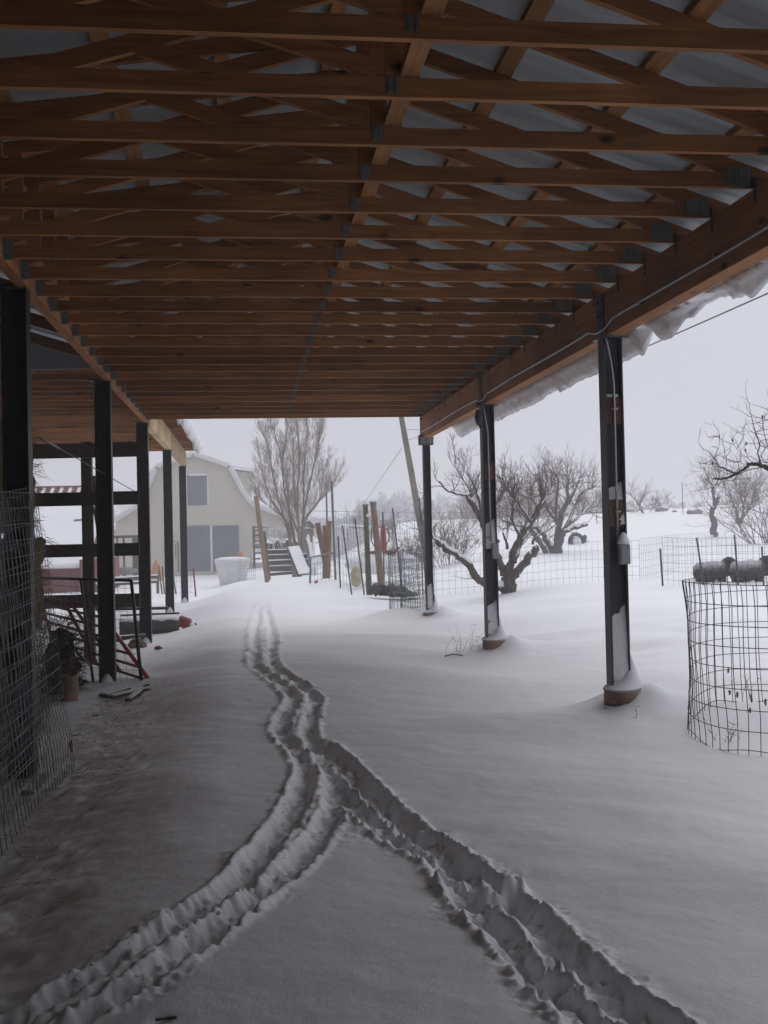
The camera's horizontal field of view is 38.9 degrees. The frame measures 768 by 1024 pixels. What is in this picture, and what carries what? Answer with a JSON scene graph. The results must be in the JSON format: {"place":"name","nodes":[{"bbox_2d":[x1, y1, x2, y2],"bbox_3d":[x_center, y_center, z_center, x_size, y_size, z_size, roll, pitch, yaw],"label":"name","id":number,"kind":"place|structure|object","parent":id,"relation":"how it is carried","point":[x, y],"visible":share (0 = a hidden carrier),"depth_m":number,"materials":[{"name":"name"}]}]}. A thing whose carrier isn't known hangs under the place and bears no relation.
{"place":"outdoors","nodes":[
{"label":"outdoors","id":0,"kind":"place"},
{"bbox_2d":[128,638,146,647],"bbox_3d":[-4.125,2.212,18.206,0.318,0.206,0.202,-1,-1,-7],"label":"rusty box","id":1,"kind":"object","parent":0,"point":[142,644],"visible":0.54,"depth_m":18.14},
{"bbox_2d":[252,506,507,543],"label":"hill","id":2,"kind":"structure","parent":0,"point":[316,539],"depth_m":185.82,"materials":[{"name":"snow"}]},
{"bbox_2d":[114,490,766,546],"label":"distant wood","id":3,"kind":"object","parent":2,"relation":"on","point":[395,501],"visible":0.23,"depth_m":199.49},
{"bbox_2d":[0,502,767,1023],"bbox_3d":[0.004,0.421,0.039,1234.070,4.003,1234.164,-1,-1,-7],"label":"snow ground","id":4,"kind":"structure","parent":0,"point":[622,850],"depth_m":6.37,"materials":[{"name":"snow"}]},
{"bbox_2d":[0,497,41,807],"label":"wire mesh","id":5,"kind":"object","parent":4,"relation":"on","point":[14,669],"visible":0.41,"depth_m":8.19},
{"bbox_2d":[0,488,53,824],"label":"wire mesh","id":6,"kind":"object","parent":4,"relation":"on","point":[21,659],"visible":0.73,"depth_m":7.97,"materials":[{"name":"metal"}]},
{"bbox_2d":[0,638,64,773],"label":"hay bale","id":7,"kind":"object","parent":4,"relation":"on","point":[3,667],"visible":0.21,"depth_m":9.83},
{"bbox_2d":[0,528,64,652],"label":"hay bale","id":8,"kind":"object","parent":7,"relation":"on","point":[40,561],"visible":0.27,"depth_m":10.20},
{"bbox_2d":[0,410,52,537],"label":"hay bale","id":9,"kind":"object","parent":8,"relation":"on","point":[1,479],"visible":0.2,"depth_m":10.16},
{"bbox_2d":[0,491,74,857],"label":"wire mesh","id":10,"kind":"object","parent":4,"relation":"on","point":[16,540],"visible":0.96,"depth_m":7.74,"materials":[{"name":"metal"}]},
{"bbox_2d":[0,270,91,370],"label":"hay barn","id":11,"kind":"structure","parent":4,"relation":"on","point":[52,348],"depth_m":14.87,"materials":[{"name":"metal"}]},
{"bbox_2d":[2,486,119,593],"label":"red outbuilding","id":12,"kind":"structure","parent":4,"relation":"on","point":[62,525],"depth_m":44.09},
{"bbox_2d":[36,611,96,694],"bbox_3d":[-3.995,1.829,13.378,0.975,1.255,0.989,-1,-1,-7],"label":"brush heap","id":13,"kind":"object","parent":4,"relation":"on","point":[70,662],"visible":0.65,"depth_m":13.24,"materials":[{"name":"plant"}]},
{"bbox_2d":[59,674,77,701],"bbox_3d":[-3.654,2.052,12.617,0.210,0.320,0.210,-1,-1,-7],"label":"form tube","id":14,"kind":"object","parent":4,"relation":"on","point":[70,683],"visible":0.88,"depth_m":12.53,"materials":[{"name":"cardboard"}]},
{"bbox_2d":[21,684,151,795],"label":"dark clods","id":15,"kind":"object","parent":4,"relation":"on","point":[31,793],"visible":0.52,"depth_m":10.91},
{"bbox_2d":[32,441,147,659],"bbox_3d":[-4.622,0.704,16.671,2.112,3.612,0.253,-1,-1,0],"label":"plank rack","id":16,"kind":"object","parent":4,"relation":"on","point":[85,500],"visible":0.45,"depth_m":16.58,"materials":[{"name":"wood"}]},
{"bbox_2d":[93,476,95,522],"bbox_3d":[-4.377,0.754,16.775,0.314,2.634,0.134,-2,-1,31],"label":"leaning board","id":17,"kind":"object","parent":16,"relation":"attached to","point":[94,485],"visible":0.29,"depth_m":16.77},
{"bbox_2d":[40,577,142,681],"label":"gate","id":18,"kind":"structure","parent":4,"relation":"on","point":[131,588],"depth_m":14.42,"materials":[{"name":"metal"}]},
{"bbox_2d":[0,686,189,928],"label":"hay litter","id":19,"kind":"object","parent":4,"relation":"on","point":[68,775],"visible":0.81,"depth_m":8.52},
{"bbox_2d":[44,595,149,678],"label":"tube gate","id":20,"kind":"structure","parent":4,"relation":"on","point":[127,651],"depth_m":15.05,"materials":[{"name":"metal"}]},
{"bbox_2d":[0,369,195,612],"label":"shed","id":21,"kind":"structure","parent":4,"relation":"on","point":[62,405],"depth_m":23.55,"materials":[{"name":"wood"}]},
{"bbox_2d":[176,419,202,454],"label":"eave snow","id":22,"kind":"structure","parent":21,"relation":"hanging from","point":[190,431],"depth_m":25.27,"materials":[{"name":"snow"}]},
{"bbox_2d":[99,686,130,696],"bbox_3d":[-3.210,2.143,12.988,0.120,0.074,0.422,-2,-1,31],"label":"plank","id":23,"kind":"object","parent":4,"relation":"on","point":[106,693],"visible":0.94,"depth_m":12.94,"materials":[{"name":"white"}]},
{"bbox_2d":[106,687,145,698],"bbox_3d":[-3.015,2.123,12.781,0.130,0.074,0.501,-2,-1,40],"label":"plank","id":24,"kind":"object","parent":4,"relation":"on","point":[120,694],"visible":0.94,"depth_m":12.68,"materials":[{"name":"white"}]},
{"bbox_2d":[114,535,138,580],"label":"pen frame","id":25,"kind":"object","parent":4,"relation":"on","point":[133,570],"visible":0.67,"depth_m":49.97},
{"bbox_2d":[96,573,158,593],"bbox_3d":[-9.437,2.849,40.073,2.299,1.200,0.243,-1,-1,0],"label":"rail fence","id":26,"kind":"object","parent":4,"relation":"on","point":[156,576],"visible":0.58,"depth_m":39.97,"materials":[{"name":"white"}]},
{"bbox_2d":[95,606,167,610],"bbox_3d":[-4.619,1.776,20.000,1.479,0.131,0.060,0,-1,-43],"label":"steel pipe","id":27,"kind":"object","parent":4,"relation":"on","point":[137,608],"visible":0.42,"depth_m":20.04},
{"bbox_2d":[121,633,145,639],"bbox_3d":[-3.975,1.978,17.250,0.060,0.067,0.560,-2,-1,27],"label":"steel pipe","id":28,"kind":"object","parent":4,"relation":"on","point":[132,636],"visible":0.77,"depth_m":17.19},
{"bbox_2d":[125,689,143,701],"bbox_3d":[-2.845,2.087,12.400,0.072,0.074,0.461,-1,-1,6],"label":"plank","id":29,"kind":"object","parent":4,"relation":"on","point":[134,695],"visible":1,"depth_m":12.33,"materials":[{"name":"white"}]},
{"bbox_2d":[119,612,178,634],"bbox_3d":[-4.513,2.156,20.964,1.144,0.383,0.365,-1,-1,-14],"label":"tarp roll","id":30,"kind":"object","parent":4,"relation":"on","point":[164,624],"visible":0.7,"depth_m":20.87,"materials":[{"name":"white"}]},
{"bbox_2d":[151,559,162,580],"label":"orange tarp","id":31,"kind":"object","parent":4,"relation":"on","point":[154,570],"visible":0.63,"depth_m":53.80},
{"bbox_2d":[155,1016,176,1020],"bbox_3d":[-0.727,1.691,3.632,0.070,0.012,0.009,-1,-1,-7],"label":"buried stick","id":32,"kind":"object","parent":4,"relation":"on","point":[165,1018],"visible":1,"depth_m":3.63,"materials":[{"name":"wood"}]},
{"bbox_2d":[158,569,193,597],"bbox_3d":[-6.956,2.425,36.467,1.740,1.031,0.049,-2,-1,36],"label":"wire fence","id":33,"kind":"object","parent":4,"relation":"on","point":[174,587],"visible":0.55,"depth_m":36.86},
{"bbox_2d":[179,615,196,628],"bbox_3d":[-3.998,2.196,21.558,0.552,0.292,0.242,-1,-1,7],"label":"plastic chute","id":34,"kind":"object","parent":4,"relation":"on","point":[185,622],"visible":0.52,"depth_m":21.47,"materials":[{"name":"red"}]},
{"bbox_2d":[114,451,311,575],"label":"gambrel barn","id":35,"kind":"structure","parent":4,"relation":"on","point":[221,517],"depth_m":60.02,"materials":[{"name":"paint"}]},
{"bbox_2d":[173,541,178,571],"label":"side door","id":36,"kind":"structure","parent":35,"relation":"in","point":[175,544],"depth_m":59.79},
{"bbox_2d":[187,525,212,571],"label":"sliding door","id":37,"kind":"structure","parent":35,"relation":"in","point":[200,545],"depth_m":59.98,"materials":[{"name":"metal"}]},
{"bbox_2d":[212,524,240,570],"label":"sliding door","id":38,"kind":"structure","parent":35,"relation":"in","point":[226,540],"depth_m":60.14,"materials":[{"name":"plastic"}]},
{"bbox_2d":[214,557,249,585],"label":"stock tub","id":39,"kind":"object","parent":4,"relation":"on","point":[229,570],"visible":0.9,"depth_m":43.93,"materials":[{"name":"white"}]},
{"bbox_2d":[254,496,268,581],"bbox_3d":[-4.275,0.964,37.997,0.497,3.072,0.187,-1,-1,-7],"label":"wooden post","id":40,"kind":"object","parent":4,"relation":"on","point":[261,538],"visible":0.91,"depth_m":37.93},
{"bbox_2d":[263,531,270,579],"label":"grey post","id":41,"kind":"object","parent":4,"relation":"on","point":[265,541],"visible":0.6,"depth_m":38.35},
{"bbox_2d":[252,526,291,567],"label":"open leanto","id":42,"kind":"structure","parent":4,"relation":"on","point":[254,540],"depth_m":60.81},
{"bbox_2d":[252,521,320,560],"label":"bare bush","id":43,"kind":"object","parent":4,"relation":"on","point":[279,535],"visible":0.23,"depth_m":71.29,"materials":[{"name":"grey plant"}]},
{"bbox_2d":[267,538,308,576],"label":"scrap fence","id":44,"kind":"object","parent":4,"relation":"on","point":[280,565],"visible":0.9,"depth_m":41.94,"materials":[{"name":"white"}]},
{"bbox_2d":[239,418,349,552],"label":"cottonwood tree","id":45,"kind":"object","parent":4,"relation":"on","point":[295,501],"visible":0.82,"depth_m":47.99,"materials":[{"name":"grey plant"}]},
{"bbox_2d":[287,546,308,575],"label":"slanted plank","id":46,"kind":"object","parent":4,"relation":"on","point":[299,563],"visible":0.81,"depth_m":41.05,"materials":[{"name":"white"}]},
{"bbox_2d":[300,519,314,566],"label":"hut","id":47,"kind":"object","parent":4,"relation":"on","point":[311,524],"visible":0.5,"depth_m":58.04,"materials":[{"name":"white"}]},
{"bbox_2d":[307,534,313,571],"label":"snowy branch","id":48,"kind":"object","parent":4,"relation":"on","point":[311,553],"visible":0.83,"depth_m":41.07,"materials":[{"name":"snow"}]},
{"bbox_2d":[311,536,315,574],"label":"snowy branch","id":49,"kind":"object","parent":4,"relation":"on","point":[314,554],"visible":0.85,"depth_m":41.19,"materials":[{"name":"snow"}]},
{"bbox_2d":[311,542,317,574],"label":"snowy branch","id":50,"kind":"object","parent":4,"relation":"on","point":[315,571],"visible":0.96,"depth_m":41.21,"materials":[{"name":"snow"}]},
{"bbox_2d":[315,522,322,557],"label":"sawn post","id":51,"kind":"object","parent":4,"relation":"on","point":[319,532],"visible":0.49,"depth_m":33.92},
{"bbox_2d":[309,552,332,582],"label":"pipe gate","id":52,"kind":"structure","parent":4,"relation":"on","point":[310,563],"depth_m":29.99,"materials":[{"name":"metal"}]},
{"bbox_2d":[311,554,334,582],"bbox_3d":[-1.696,1.633,30.256,0.826,0.902,0.046,0,-1,-40],"label":"wire fence","id":53,"kind":"object","parent":52,"relation":"attached to","point":[323,567],"visible":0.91,"depth_m":30.28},
{"bbox_2d":[322,523,325,578],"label":"grey post","id":54,"kind":"object","parent":4,"relation":"on","point":[324,540],"visible":0.47,"depth_m":33.33,"materials":[{"name":"white"}]},
{"bbox_2d":[325,521,331,578],"bbox_3d":[-1.692,1.227,33.000,0.257,1.917,0.172,-2,-1,21],"label":"sawn post","id":55,"kind":"object","parent":4,"relation":"on","point":[328,540],"visible":0.84,"depth_m":32.93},
{"bbox_2d":[325,493,327,520],"bbox_3d":[-1.745,0.013,33.200,0.057,1.199,0.080,-1,-1,-7],"label":"fence rod","id":56,"kind":"object","parent":55,"relation":"attached to","point":[326,508],"visible":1,"depth_m":33.17,"materials":[{"name":"metal"}]},
{"bbox_2d":[330,481,336,579],"bbox_3d":[-1.435,0.597,31.000,0.147,2.984,0.073,0,-1,-45],"label":"fence rod","id":57,"kind":"object","parent":4,"relation":"on","point":[333,531],"visible":0.91,"depth_m":30.97,"materials":[{"name":"metal"}]},
{"bbox_2d":[333,511,365,591],"bbox_3d":[-0.911,0.984,28.802,0.085,2.150,4.547,-1,-1,-13],"label":"wire fence","id":58,"kind":"object","parent":57,"relation":"attached to","point":[348,549],"visible":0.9,"depth_m":29.00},
{"bbox_2d":[350,566,361,586],"bbox_3d":[-0.731,1.721,29.000,0.316,0.576,0.280,-1,-1,-30],"label":"pale sack","id":59,"kind":"object","parent":58,"relation":"hanging from","point":[354,582],"visible":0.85,"depth_m":28.90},
{"bbox_2d":[337,536,340,587],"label":"steel fence post","id":60,"kind":"object","parent":4,"relation":"on","point":[339,561],"visible":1,"depth_m":26.97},
{"bbox_2d":[331,526,347,557],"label":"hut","id":61,"kind":"object","parent":4,"relation":"on","point":[341,539],"visible":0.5,"depth_m":60.05,"materials":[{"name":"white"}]},
{"bbox_2d":[342,525,351,594],"bbox_3d":[-0.917,1.197,26.997,0.230,1.735,0.047,-1,-1,-9],"label":"steel fence post","id":62,"kind":"object","parent":4,"relation":"on","point":[347,559],"visible":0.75,"depth_m":26.97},
{"bbox_2d":[354,518,364,594],"bbox_3d":[-0.602,1.189,26.997,0.252,2.101,0.047,-1,-1,-10],"label":"steel fence post","id":63,"kind":"object","parent":4,"relation":"on","point":[359,556],"visible":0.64,"depth_m":26.97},
{"bbox_2d":[342,524,379,549],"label":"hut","id":64,"kind":"object","parent":4,"relation":"on","point":[349,544],"visible":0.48,"depth_m":62.06,"materials":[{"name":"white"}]},
{"bbox_2d":[337,502,388,528],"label":"bare bush","id":65,"kind":"object","parent":4,"relation":"on","point":[359,512],"visible":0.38,"depth_m":74.29,"materials":[{"name":"grey plant"}]},
{"bbox_2d":[362,504,371,594],"bbox_3d":[-0.402,1.038,26.500,0.207,2.457,0.150,0,-1,-42],"label":"wooden post","id":66,"kind":"object","parent":4,"relation":"on","point":[367,550],"visible":0.81,"depth_m":26.45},
{"bbox_2d":[370,501,384,595],"bbox_3d":[-0.138,0.992,26.000,0.366,2.486,0.181,-1,-1,-13],"label":"wooden post","id":67,"kind":"object","parent":4,"relation":"on","point":[379,568],"visible":0.73,"depth_m":25.94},
{"bbox_2d":[375,502,424,593],"bbox_3d":[0.210,0.866,23.476,0.323,1.996,5.112,-1,-1,-9],"label":"wire fence","id":68,"kind":"object","parent":67,"relation":"attached to","point":[396,543],"visible":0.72,"depth_m":22.98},
{"bbox_2d":[344,525,417,574],"bbox_3d":[-0.063,1.024,30.188,2.108,1.428,1.250,-1,-1,-7],"label":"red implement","id":69,"kind":"object","parent":4,"relation":"on","point":[353,563],"visible":0.54,"depth_m":29.87,"materials":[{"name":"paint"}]},
{"bbox_2d":[361,511,401,538],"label":"bare bush","id":70,"kind":"object","parent":4,"relation":"on","point":[390,523],"visible":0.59,"depth_m":54.68,"materials":[{"name":"grey plant"}]},
{"bbox_2d":[382,512,384,581],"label":"steel fence post","id":71,"kind":"object","parent":4,"relation":"on","point":[383,543],"visible":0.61,"depth_m":26.98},
{"bbox_2d":[0,0,767,781],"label":"pole shed","id":72,"kind":"structure","parent":4,"relation":"on","point":[436,216],"depth_m":7.42,"materials":[{"name":"wood"}]},
{"bbox_2d":[39,437,133,490],"bbox_3d":[-3.557,-0.498,13.700,0.026,0.276,7.038,-1,-1,-5],"label":"tension cable","id":73,"kind":"object","parent":72,"relation":"attached to","point":[50,443],"visible":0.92,"depth_m":11.59,"materials":[{"name":"metal"}]},
{"bbox_2d":[452,258,767,437],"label":"eave snow","id":74,"kind":"structure","parent":72,"relation":"on","point":[751,282],"depth_m":10.49,"materials":[{"name":"snow"}]},
{"bbox_2d":[367,583,417,596],"bbox_3d":[0.209,1.760,24.502,1.164,0.355,0.536,-1,-1,-2],"label":"tarp heap","id":75,"kind":"object","parent":4,"relation":"on","point":[375,589],"visible":0.67,"depth_m":24.35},
{"bbox_2d":[392,508,401,578],"bbox_3d":[0.343,1.038,26.997,0.264,2.276,0.047,-1,-1,-11],"label":"steel fence post","id":76,"kind":"object","parent":4,"relation":"on","point":[395,532],"visible":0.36,"depth_m":26.97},
{"bbox_2d":[391,579,425,611],"bbox_3d":[0.283,1.621,22.064,0.725,0.657,6.177,-1,-1,-7],"label":"wire apron","id":77,"kind":"object","parent":4,"relation":"on","point":[408,594],"visible":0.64,"depth_m":19.97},
{"bbox_2d":[388,547,434,608],"bbox_3d":[0.518,1.386,19.991,0.858,1.465,0.846,-1,-1,-7],"label":"wire roll","id":78,"kind":"object","parent":4,"relation":"on","point":[399,569],"visible":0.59,"depth_m":19.89,"materials":[{"name":"metal"}]},
{"bbox_2d":[399,417,423,551],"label":"leaning pole","id":79,"kind":"object","parent":4,"relation":"on","point":[412,479],"visible":0.53,"depth_m":40.63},
{"bbox_2d":[402,293,767,441],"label":"power cable","id":80,"kind":"object","parent":79,"relation":"attached to","point":[701,322],"visible":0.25,"depth_m":12.93,"materials":[{"name":"metal"}]},
{"bbox_2d":[387,529,440,560],"bbox_3d":[0.874,1.322,37.803,2.002,1.469,1.904,-1,-1,-15],"label":"bare bush","id":81,"kind":"object","parent":4,"relation":"on","point":[394,540],"visible":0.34,"depth_m":37.98,"materials":[{"name":"grey plant"}]},
{"bbox_2d":[419,498,424,571],"bbox_3d":[0.953,0.769,26.994,0.160,2.242,0.050,-1,-1,-20],"label":"steel fence post","id":82,"kind":"object","parent":4,"relation":"on","point":[422,534],"visible":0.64,"depth_m":26.97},
{"bbox_2d":[396,502,504,566],"bbox_3d":[2.124,0.716,34.133,3.359,2.224,3.067,-1,-1,-7],"label":"bare bush","id":83,"kind":"object","parent":4,"relation":"on","point":[452,537],"visible":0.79,"depth_m":33.78,"materials":[{"name":"grey plant"}]},
{"bbox_2d":[445,495,507,522],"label":"bare bush","id":84,"kind":"object","parent":4,"relation":"on","point":[461,505],"visible":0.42,"depth_m":59.51,"materials":[{"name":"grey plant"}]},
{"bbox_2d":[394,430,580,593],"bbox_3d":[2.145,-0.056,22.705,3.997,3.662,2.087,-1,-1,-7],"label":"apple tree","id":85,"kind":"object","parent":4,"relation":"on","point":[509,573],"visible":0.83,"depth_m":22.59,"materials":[{"name":"brown plant"}]},
{"bbox_2d":[448,473,538,525],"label":"bare bush","id":86,"kind":"object","parent":4,"relation":"on","point":[499,508],"visible":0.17,"depth_m":55.99,"materials":[{"name":"grey plant"}]},
{"bbox_2d":[449,471,570,530],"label":"bare bush","id":87,"kind":"object","parent":4,"relation":"on","point":[524,504],"visible":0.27,"depth_m":52.15,"materials":[{"name":"grey plant"}]},
{"bbox_2d":[434,540,639,594],"bbox_3d":[3.035,1.274,23.328,4.690,1.233,0.988,-2,-1,22],"label":"wire fence","id":88,"kind":"object","parent":4,"relation":"on","point":[586,559],"visible":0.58,"depth_m":22.97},
{"bbox_2d":[477,440,601,553],"bbox_3d":[5.603,-0.535,36.767,5.454,4.037,3.452,-1,-1,-7],"label":"apple tree","id":89,"kind":"object","parent":4,"relation":"on","point":[559,535],"visible":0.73,"depth_m":36.57,"materials":[{"name":"grey plant"}]},
{"bbox_2d":[568,532,584,544],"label":"tyre","id":90,"kind":"object","parent":4,"relation":"on","point":[575,540],"visible":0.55,"depth_m":41.88,"materials":[{"name":"rubber"}]},
{"bbox_2d":[563,484,601,513],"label":"bare bush","id":91,"kind":"object","parent":4,"relation":"on","point":[590,501],"visible":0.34,"depth_m":70.15,"materials":[{"name":"grey plant"}]},
{"bbox_2d":[626,475,669,512],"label":"apple tree","id":92,"kind":"object","parent":4,"relation":"on","point":[639,504],"visible":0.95,"depth_m":58.08,"materials":[{"name":"grey plant"}]},
{"bbox_2d":[634,488,675,509],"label":"bare bush","id":93,"kind":"object","parent":4,"relation":"on","point":[661,497],"visible":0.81,"depth_m":66.02,"materials":[{"name":"grey plant"}]},
{"bbox_2d":[659,548,663,585],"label":"steel fence post","id":94,"kind":"object","parent":4,"relation":"on","point":[661,566],"visible":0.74,"depth_m":21.37,"materials":[{"name":"metal"}]},
{"bbox_2d":[655,506,668,511],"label":"boulder","id":95,"kind":"object","parent":4,"relation":"on","point":[660,508],"visible":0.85,"depth_m":57.86,"materials":[{"name":"white"}]},
{"bbox_2d":[686,508,701,513],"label":"boulder","id":96,"kind":"object","parent":4,"relation":"on","point":[692,511],"visible":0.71,"depth_m":54.82,"materials":[{"name":"white"}]},
{"bbox_2d":[696,537,703,584],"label":"steel fence post","id":97,"kind":"object","parent":4,"relation":"on","point":[699,560],"visible":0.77,"depth_m":21.85,"materials":[{"name":"metal"}]},
{"bbox_2d":[662,537,767,585],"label":"wire fence","id":98,"kind":"object","parent":97,"relation":"attached to","point":[678,563],"visible":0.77,"depth_m":21.80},
{"bbox_2d":[639,531,765,578],"bbox_3d":[6.919,0.993,24.925,4.741,1.053,1.839,-1,-1,-31],"label":"wire fence","id":99,"kind":"object","parent":4,"relation":"on","point":[752,551],"visible":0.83,"depth_m":25.33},
{"bbox_2d":[679,453,728,536],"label":"apple tree","id":100,"kind":"object","parent":4,"relation":"on","point":[713,519],"visible":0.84,"depth_m":44.02,"materials":[{"name":"grey plant"}]},
{"bbox_2d":[693,557,734,582],"bbox_3d":[6.869,1.324,22.514,1.031,0.788,0.415,-1,-1,-7],"label":"sheep","id":101,"kind":"object","parent":4,"relation":"on","point":[711,569],"visible":0.68,"depth_m":22.37},
{"bbox_2d":[698,716,738,741],"bbox_3d":[2.571,1.672,8.261,0.330,0.217,0.188,-1,-1,4],"label":"dry weed","id":102,"kind":"object","parent":4,"relation":"on","point":[726,730],"visible":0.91,"depth_m":8.29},
{"bbox_2d":[682,574,767,755],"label":"wire cage","id":103,"kind":"object","parent":4,"relation":"on","point":[690,641],"visible":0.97,"depth_m":8.37,"materials":[{"name":"metal"}]},
{"bbox_2d":[685,440,767,543],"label":"orchard tree","id":104,"kind":"object","parent":4,"relation":"on","point":[744,534],"visible":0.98,"depth_m":40.43,"materials":[{"name":"grey plant"}]},
{"bbox_2d":[696,388,767,490],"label":"apple tree","id":105,"kind":"object","parent":4,"relation":"on","point":[759,464],"visible":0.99,"depth_m":9.62,"materials":[{"name":"grey plant"}]},
{"bbox_2d":[704,453,767,523],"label":"apple tree","id":106,"kind":"object","parent":4,"relation":"on","point":[746,496],"visible":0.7,"depth_m":50.18,"materials":[{"name":"plant"}]},
{"bbox_2d":[733,534,738,584],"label":"steel fence post","id":107,"kind":"object","parent":4,"relation":"on","point":[736,559],"visible":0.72,"depth_m":21.74,"materials":[{"name":"metal"}]},
{"bbox_2d":[728,555,767,582],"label":"sheep","id":108,"kind":"object","parent":4,"relation":"on","point":[752,565],"visible":0.69,"depth_m":22.23},
{"bbox_2d":[761,547,764,584],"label":"steel fence post","id":109,"kind":"object","parent":4,"relation":"on","point":[762,565],"visible":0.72,"depth_m":21.57,"materials":[{"name":"metal"}]},
{"bbox_2d":[33,283,767,529],"label":"sky","id":110,"kind":"structure","parent":0,"point":[687,383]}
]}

